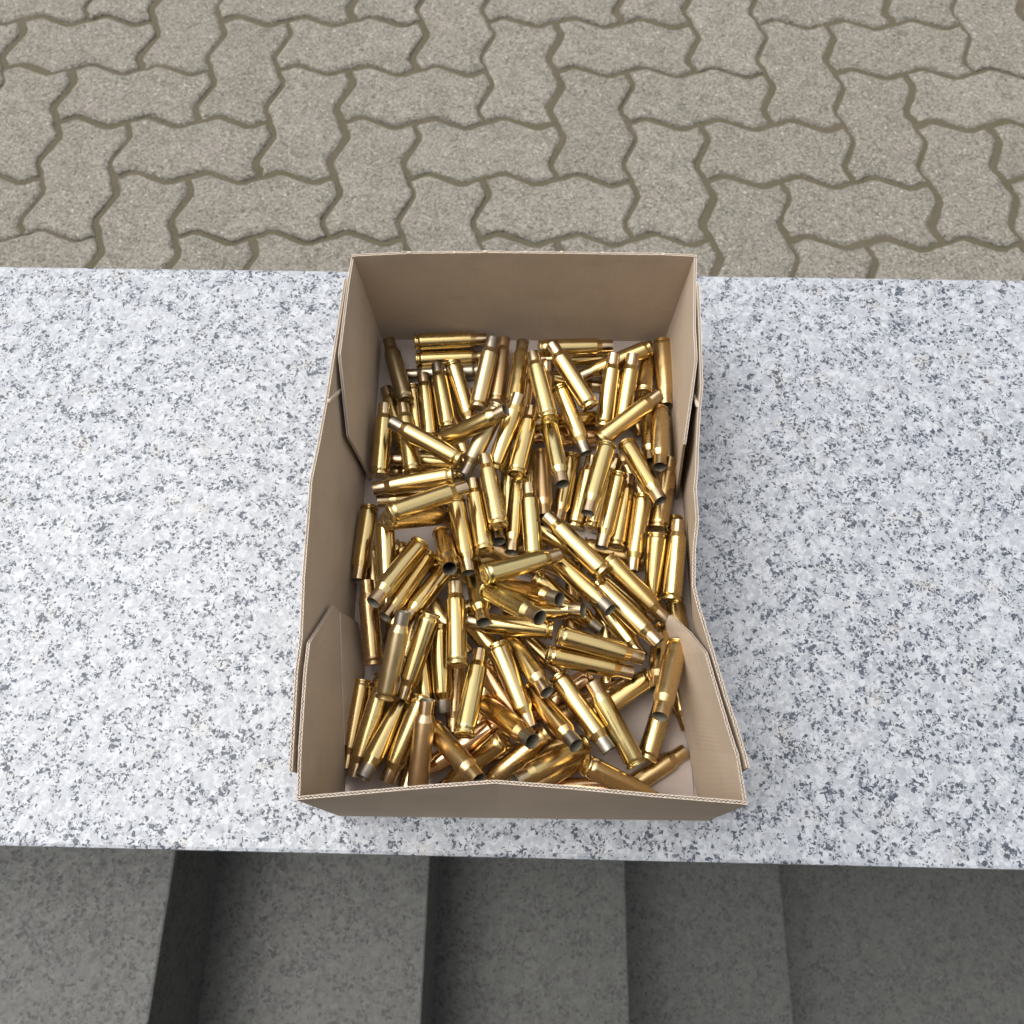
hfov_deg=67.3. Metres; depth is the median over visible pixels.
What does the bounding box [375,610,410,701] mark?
rifle case
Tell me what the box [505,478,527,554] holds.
rifle case
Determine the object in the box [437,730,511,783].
rifle case
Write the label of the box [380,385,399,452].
rifle case
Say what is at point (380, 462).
rifle case
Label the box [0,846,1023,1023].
granite steps
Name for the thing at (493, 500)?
rifle case
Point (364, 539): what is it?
rifle case
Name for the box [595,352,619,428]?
rifle case
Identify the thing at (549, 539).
rifle case
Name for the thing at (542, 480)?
rifle case
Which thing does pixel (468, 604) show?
rifle case
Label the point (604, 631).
rifle case
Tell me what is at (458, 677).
rifle case
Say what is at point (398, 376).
rifle case
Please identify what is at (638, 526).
rifle case
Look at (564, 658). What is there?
rifle case
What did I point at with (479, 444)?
rifle case
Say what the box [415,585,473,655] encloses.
rifle case
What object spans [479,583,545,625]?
rifle case
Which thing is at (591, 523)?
rifle case
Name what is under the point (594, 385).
rifle case
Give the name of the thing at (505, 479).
rifle case
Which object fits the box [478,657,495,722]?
rifle case
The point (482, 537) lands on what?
rifle case
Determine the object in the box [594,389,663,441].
rifle case
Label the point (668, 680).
rifle case
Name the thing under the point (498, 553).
rifle case
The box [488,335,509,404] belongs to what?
rifle case
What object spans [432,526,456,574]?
rifle case
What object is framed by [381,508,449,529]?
rifle case
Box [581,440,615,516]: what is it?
rifle case
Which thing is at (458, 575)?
rifle case
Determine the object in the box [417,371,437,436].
rifle case
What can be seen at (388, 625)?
rifle case
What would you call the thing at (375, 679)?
rifle case
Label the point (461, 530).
rifle case
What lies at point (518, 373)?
rifle case
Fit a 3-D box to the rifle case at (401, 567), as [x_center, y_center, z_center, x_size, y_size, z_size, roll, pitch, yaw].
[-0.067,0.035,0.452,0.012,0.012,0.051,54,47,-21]
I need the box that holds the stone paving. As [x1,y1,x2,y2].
[0,0,1023,280]
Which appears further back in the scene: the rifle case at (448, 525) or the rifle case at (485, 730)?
the rifle case at (448, 525)
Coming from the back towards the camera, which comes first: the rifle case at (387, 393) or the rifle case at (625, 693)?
the rifle case at (387, 393)
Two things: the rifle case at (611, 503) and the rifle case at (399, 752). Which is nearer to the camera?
the rifle case at (399, 752)
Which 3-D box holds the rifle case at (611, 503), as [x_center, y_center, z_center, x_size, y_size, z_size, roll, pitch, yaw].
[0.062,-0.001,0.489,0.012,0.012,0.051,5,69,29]
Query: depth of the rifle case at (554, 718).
0.42 m
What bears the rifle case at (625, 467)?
in the cardboard box
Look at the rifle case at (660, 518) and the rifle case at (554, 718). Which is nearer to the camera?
the rifle case at (554, 718)
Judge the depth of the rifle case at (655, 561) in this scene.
0.47 m
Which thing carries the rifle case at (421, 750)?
in the cardboard box
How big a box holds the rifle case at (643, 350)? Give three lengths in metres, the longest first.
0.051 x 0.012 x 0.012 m
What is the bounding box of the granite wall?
[0,267,1023,869]
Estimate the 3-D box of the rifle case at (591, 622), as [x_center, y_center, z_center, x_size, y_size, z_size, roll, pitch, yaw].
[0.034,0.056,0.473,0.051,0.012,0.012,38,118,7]
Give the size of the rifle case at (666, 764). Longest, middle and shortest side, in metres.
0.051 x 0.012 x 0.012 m
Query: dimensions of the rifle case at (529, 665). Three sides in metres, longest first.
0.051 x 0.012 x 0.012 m
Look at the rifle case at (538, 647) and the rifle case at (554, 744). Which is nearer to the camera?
the rifle case at (554, 744)
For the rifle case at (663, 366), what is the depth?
0.53 m
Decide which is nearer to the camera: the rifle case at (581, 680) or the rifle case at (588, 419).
the rifle case at (581, 680)
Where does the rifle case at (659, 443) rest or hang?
in the cardboard box
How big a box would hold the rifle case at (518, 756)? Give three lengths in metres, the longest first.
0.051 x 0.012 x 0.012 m
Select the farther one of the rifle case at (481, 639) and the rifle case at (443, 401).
the rifle case at (443, 401)
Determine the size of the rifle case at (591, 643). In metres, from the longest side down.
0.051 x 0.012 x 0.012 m
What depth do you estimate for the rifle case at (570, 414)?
0.51 m
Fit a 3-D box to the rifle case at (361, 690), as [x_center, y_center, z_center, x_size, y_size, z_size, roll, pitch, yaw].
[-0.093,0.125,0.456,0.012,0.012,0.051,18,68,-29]
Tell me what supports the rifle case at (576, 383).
on the rifle case at (588, 419)
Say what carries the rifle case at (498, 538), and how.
in the cardboard box
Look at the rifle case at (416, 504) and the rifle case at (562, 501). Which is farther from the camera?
the rifle case at (562, 501)
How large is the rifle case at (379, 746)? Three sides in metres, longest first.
0.051 x 0.012 x 0.012 m
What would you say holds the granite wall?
on the ground
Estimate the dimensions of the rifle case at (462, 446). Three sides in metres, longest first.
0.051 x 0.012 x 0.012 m
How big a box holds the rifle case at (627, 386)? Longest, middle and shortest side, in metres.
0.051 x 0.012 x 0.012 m
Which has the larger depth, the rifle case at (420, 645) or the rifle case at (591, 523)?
the rifle case at (591, 523)
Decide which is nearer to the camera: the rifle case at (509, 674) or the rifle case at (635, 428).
the rifle case at (509, 674)
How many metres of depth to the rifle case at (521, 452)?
0.49 m
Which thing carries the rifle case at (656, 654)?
in the cardboard box
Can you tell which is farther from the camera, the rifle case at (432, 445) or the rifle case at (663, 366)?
the rifle case at (663, 366)
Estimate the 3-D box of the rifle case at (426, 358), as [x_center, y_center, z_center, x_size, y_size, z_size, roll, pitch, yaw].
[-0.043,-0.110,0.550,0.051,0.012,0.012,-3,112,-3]
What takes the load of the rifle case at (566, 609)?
in the cardboard box
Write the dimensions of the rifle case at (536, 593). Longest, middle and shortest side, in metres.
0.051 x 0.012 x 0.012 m
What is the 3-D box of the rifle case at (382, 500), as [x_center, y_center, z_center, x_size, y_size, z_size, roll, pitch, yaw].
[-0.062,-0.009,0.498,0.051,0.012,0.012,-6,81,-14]
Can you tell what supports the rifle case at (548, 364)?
in the cardboard box
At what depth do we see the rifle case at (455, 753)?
0.42 m
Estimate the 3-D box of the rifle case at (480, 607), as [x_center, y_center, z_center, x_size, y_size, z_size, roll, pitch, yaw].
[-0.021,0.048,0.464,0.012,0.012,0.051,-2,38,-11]
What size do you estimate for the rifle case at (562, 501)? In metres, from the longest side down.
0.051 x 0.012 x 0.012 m
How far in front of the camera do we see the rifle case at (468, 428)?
0.49 m
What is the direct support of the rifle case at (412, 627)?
in the cardboard box
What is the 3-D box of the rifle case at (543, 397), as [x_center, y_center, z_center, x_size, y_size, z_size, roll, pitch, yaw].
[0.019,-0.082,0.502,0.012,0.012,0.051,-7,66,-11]
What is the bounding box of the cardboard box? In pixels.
[289,250,749,820]
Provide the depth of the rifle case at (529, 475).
0.51 m
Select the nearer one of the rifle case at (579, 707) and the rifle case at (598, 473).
the rifle case at (579, 707)
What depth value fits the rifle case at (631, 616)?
0.45 m
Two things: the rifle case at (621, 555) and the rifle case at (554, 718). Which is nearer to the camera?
the rifle case at (554, 718)
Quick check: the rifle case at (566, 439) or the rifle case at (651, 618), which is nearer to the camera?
the rifle case at (651, 618)
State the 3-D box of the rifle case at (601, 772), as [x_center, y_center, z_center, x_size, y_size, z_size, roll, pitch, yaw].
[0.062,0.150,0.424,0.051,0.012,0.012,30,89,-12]
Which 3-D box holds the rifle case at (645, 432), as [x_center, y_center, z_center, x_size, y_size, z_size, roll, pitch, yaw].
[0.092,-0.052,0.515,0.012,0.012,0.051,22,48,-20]
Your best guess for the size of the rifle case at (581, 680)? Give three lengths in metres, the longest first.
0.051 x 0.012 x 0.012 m
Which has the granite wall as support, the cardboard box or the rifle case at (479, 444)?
the cardboard box
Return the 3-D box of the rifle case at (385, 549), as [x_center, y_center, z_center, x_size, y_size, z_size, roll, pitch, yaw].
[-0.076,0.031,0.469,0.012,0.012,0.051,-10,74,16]
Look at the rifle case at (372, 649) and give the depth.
0.46 m
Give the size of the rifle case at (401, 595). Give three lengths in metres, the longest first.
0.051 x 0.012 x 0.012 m
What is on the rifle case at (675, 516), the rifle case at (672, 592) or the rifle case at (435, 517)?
the rifle case at (672, 592)
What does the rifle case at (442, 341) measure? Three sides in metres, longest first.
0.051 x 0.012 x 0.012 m
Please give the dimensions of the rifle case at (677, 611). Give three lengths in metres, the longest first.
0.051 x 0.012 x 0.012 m
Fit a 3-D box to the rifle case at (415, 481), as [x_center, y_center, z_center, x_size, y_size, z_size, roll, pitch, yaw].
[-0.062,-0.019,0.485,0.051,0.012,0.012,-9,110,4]
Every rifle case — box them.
[344,678,372,768]
[347,686,387,778]
[351,503,378,582]
[356,694,410,781]
[359,579,382,665]
[366,536,382,611]
[367,536,427,607]
[371,402,391,478]
[371,672,389,714]
[372,466,454,494]
[375,521,395,605]
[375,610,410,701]
[376,489,428,507]
[379,549,436,621]
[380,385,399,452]
[380,692,430,784]
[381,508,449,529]
[383,337,413,403]
[383,604,406,642]
[385,480,468,522]
[387,416,463,467]
[388,466,463,482]
[390,452,463,470]
[395,539,465,584]
[396,402,421,473]
[397,610,440,699]
[397,755,409,786]
[403,584,421,664]
[404,561,459,625]
[406,363,477,381]
[407,698,434,785]
[409,383,422,450]
[410,639,435,718]
[414,331,486,350]
[415,349,480,367]
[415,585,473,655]
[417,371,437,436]
[429,719,497,775]
[431,361,455,431]
[431,623,452,712]
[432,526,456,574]
[433,719,485,781]
[437,506,472,537]
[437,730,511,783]
[438,404,509,445]
[444,359,475,419]
[445,667,465,733]
[446,580,467,668]
[447,496,475,575]
[451,395,467,453]
[454,647,487,738]
[458,401,500,476]
[465,557,490,627]
[466,477,493,555]
[466,599,494,607]
[466,607,521,673]
[467,614,553,639]
[469,336,498,410]
[475,539,548,564]
[478,453,507,530]
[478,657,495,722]
[479,548,562,584]
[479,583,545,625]
[479,694,538,748]
[481,488,505,545]
[484,660,535,730]
[486,544,557,580]
[486,724,554,780]
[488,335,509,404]
[488,639,537,727]
[490,392,524,471]
[494,730,576,763]
[496,578,564,606]
[500,449,512,514]
[500,635,553,697]
[502,600,585,618]
[502,614,565,674]
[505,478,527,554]
[506,338,528,406]
[507,405,537,479]
[510,735,590,782]
[514,372,532,439]
[521,482,542,553]
[525,449,534,481]
[525,683,582,751]
[527,350,557,423]
[530,570,603,633]
[532,448,552,520]
[533,429,598,446]
[533,671,594,722]
[536,410,596,430]
[537,360,554,417]
[537,757,583,783]
[538,338,613,356]
[540,420,568,487]
[541,353,606,367]
[541,522,604,561]
[542,511,610,579]
[544,644,633,679]
[546,340,597,411]
[549,551,615,615]
[550,670,614,755]
[552,383,591,456]
[553,370,600,392]
[553,451,580,520]
[555,625,644,664]
[556,777,608,788]
[559,678,623,722]
[563,558,582,629]
[567,454,593,530]
[575,668,649,732]
[579,339,652,380]
[580,754,660,793]
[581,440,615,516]
[583,457,621,532]
[584,537,645,569]
[585,678,644,769]
[587,572,655,622]
[591,605,647,656]
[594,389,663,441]
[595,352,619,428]
[595,470,627,549]
[595,577,663,647]
[595,612,614,683]
[605,552,671,623]
[609,473,635,550]
[614,353,638,417]
[614,451,652,520]
[617,369,640,438]
[618,437,666,504]
[626,492,651,572]
[630,745,688,785]
[635,340,654,398]
[639,702,673,762]
[640,413,652,466]
[644,532,666,614]
[648,622,668,695]
[649,456,675,532]
[650,404,668,470]
[652,637,684,721]
[654,336,672,407]
[662,519,686,602]
[664,514,682,570]
[665,597,688,629]
[668,411,674,456]
[672,692,684,730]
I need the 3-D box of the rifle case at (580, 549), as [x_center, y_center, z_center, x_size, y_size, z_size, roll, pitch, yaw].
[0.038,0.019,0.466,0.051,0.012,0.012,46,112,22]
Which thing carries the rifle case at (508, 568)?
in the cardboard box
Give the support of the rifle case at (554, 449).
on the rifle case at (566, 439)
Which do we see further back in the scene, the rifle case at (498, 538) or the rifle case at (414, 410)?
the rifle case at (414, 410)
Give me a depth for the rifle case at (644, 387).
0.53 m
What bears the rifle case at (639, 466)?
in the cardboard box
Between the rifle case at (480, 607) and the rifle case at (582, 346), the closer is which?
the rifle case at (480, 607)
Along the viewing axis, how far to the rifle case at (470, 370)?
0.54 m
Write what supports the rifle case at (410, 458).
in the cardboard box
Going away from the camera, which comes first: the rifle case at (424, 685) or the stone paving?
the rifle case at (424, 685)
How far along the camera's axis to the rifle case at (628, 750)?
0.43 m
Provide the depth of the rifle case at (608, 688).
0.45 m
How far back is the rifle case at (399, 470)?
0.52 m
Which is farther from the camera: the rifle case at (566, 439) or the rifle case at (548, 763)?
the rifle case at (566, 439)
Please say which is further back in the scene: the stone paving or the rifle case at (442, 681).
the stone paving
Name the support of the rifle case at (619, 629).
in the cardboard box
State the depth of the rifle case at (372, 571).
0.49 m
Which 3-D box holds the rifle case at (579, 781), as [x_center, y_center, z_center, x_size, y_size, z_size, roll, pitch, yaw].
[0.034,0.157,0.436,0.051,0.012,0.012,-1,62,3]
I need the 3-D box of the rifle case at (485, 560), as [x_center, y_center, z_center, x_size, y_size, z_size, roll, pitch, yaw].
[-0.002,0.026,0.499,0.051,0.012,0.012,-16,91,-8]
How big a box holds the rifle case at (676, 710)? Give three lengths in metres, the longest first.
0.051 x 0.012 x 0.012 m
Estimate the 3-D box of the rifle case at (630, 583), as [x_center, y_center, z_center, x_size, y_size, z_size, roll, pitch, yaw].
[0.075,0.046,0.467,0.051,0.012,0.012,46,44,12]
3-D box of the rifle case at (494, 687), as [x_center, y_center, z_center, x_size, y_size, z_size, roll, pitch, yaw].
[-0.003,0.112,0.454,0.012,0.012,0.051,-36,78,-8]
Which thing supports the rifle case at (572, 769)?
in the cardboard box
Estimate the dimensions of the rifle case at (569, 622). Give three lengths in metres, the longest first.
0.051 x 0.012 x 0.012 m
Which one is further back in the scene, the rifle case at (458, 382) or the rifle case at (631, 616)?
the rifle case at (458, 382)
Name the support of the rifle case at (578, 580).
in the cardboard box
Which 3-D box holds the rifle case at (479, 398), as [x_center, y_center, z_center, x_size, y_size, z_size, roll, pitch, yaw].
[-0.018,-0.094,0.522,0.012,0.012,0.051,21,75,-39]
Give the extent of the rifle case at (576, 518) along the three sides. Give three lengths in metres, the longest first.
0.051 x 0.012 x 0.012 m
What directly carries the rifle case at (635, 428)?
in the cardboard box
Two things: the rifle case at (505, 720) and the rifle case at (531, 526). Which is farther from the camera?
the rifle case at (531, 526)
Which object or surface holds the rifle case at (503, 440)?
in the cardboard box
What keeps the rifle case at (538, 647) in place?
in the cardboard box
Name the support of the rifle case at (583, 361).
in the cardboard box
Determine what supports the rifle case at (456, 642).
in the cardboard box
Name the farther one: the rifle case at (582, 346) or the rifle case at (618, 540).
the rifle case at (582, 346)
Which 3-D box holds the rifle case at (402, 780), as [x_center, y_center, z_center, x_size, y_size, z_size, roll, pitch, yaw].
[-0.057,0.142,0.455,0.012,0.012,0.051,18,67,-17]
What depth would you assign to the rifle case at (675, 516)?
0.50 m
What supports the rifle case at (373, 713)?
in the cardboard box
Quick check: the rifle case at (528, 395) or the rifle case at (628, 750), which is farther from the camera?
the rifle case at (528, 395)
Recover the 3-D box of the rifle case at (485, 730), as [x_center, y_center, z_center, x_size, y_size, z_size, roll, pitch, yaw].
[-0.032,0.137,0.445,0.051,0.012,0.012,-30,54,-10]
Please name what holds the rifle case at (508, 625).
in the cardboard box
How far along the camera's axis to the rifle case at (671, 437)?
0.52 m
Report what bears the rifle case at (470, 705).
in the cardboard box
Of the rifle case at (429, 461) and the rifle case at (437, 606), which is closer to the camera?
the rifle case at (437, 606)
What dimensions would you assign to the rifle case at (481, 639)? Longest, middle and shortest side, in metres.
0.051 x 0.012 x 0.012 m
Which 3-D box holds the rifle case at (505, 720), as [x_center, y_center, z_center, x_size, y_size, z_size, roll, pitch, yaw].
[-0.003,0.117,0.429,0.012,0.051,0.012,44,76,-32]
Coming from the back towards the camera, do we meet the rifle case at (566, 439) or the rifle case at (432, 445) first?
the rifle case at (566, 439)
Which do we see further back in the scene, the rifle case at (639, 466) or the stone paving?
the stone paving
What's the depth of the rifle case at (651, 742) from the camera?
0.44 m
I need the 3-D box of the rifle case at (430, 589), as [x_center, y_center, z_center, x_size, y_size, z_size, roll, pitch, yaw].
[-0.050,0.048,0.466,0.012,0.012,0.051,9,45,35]

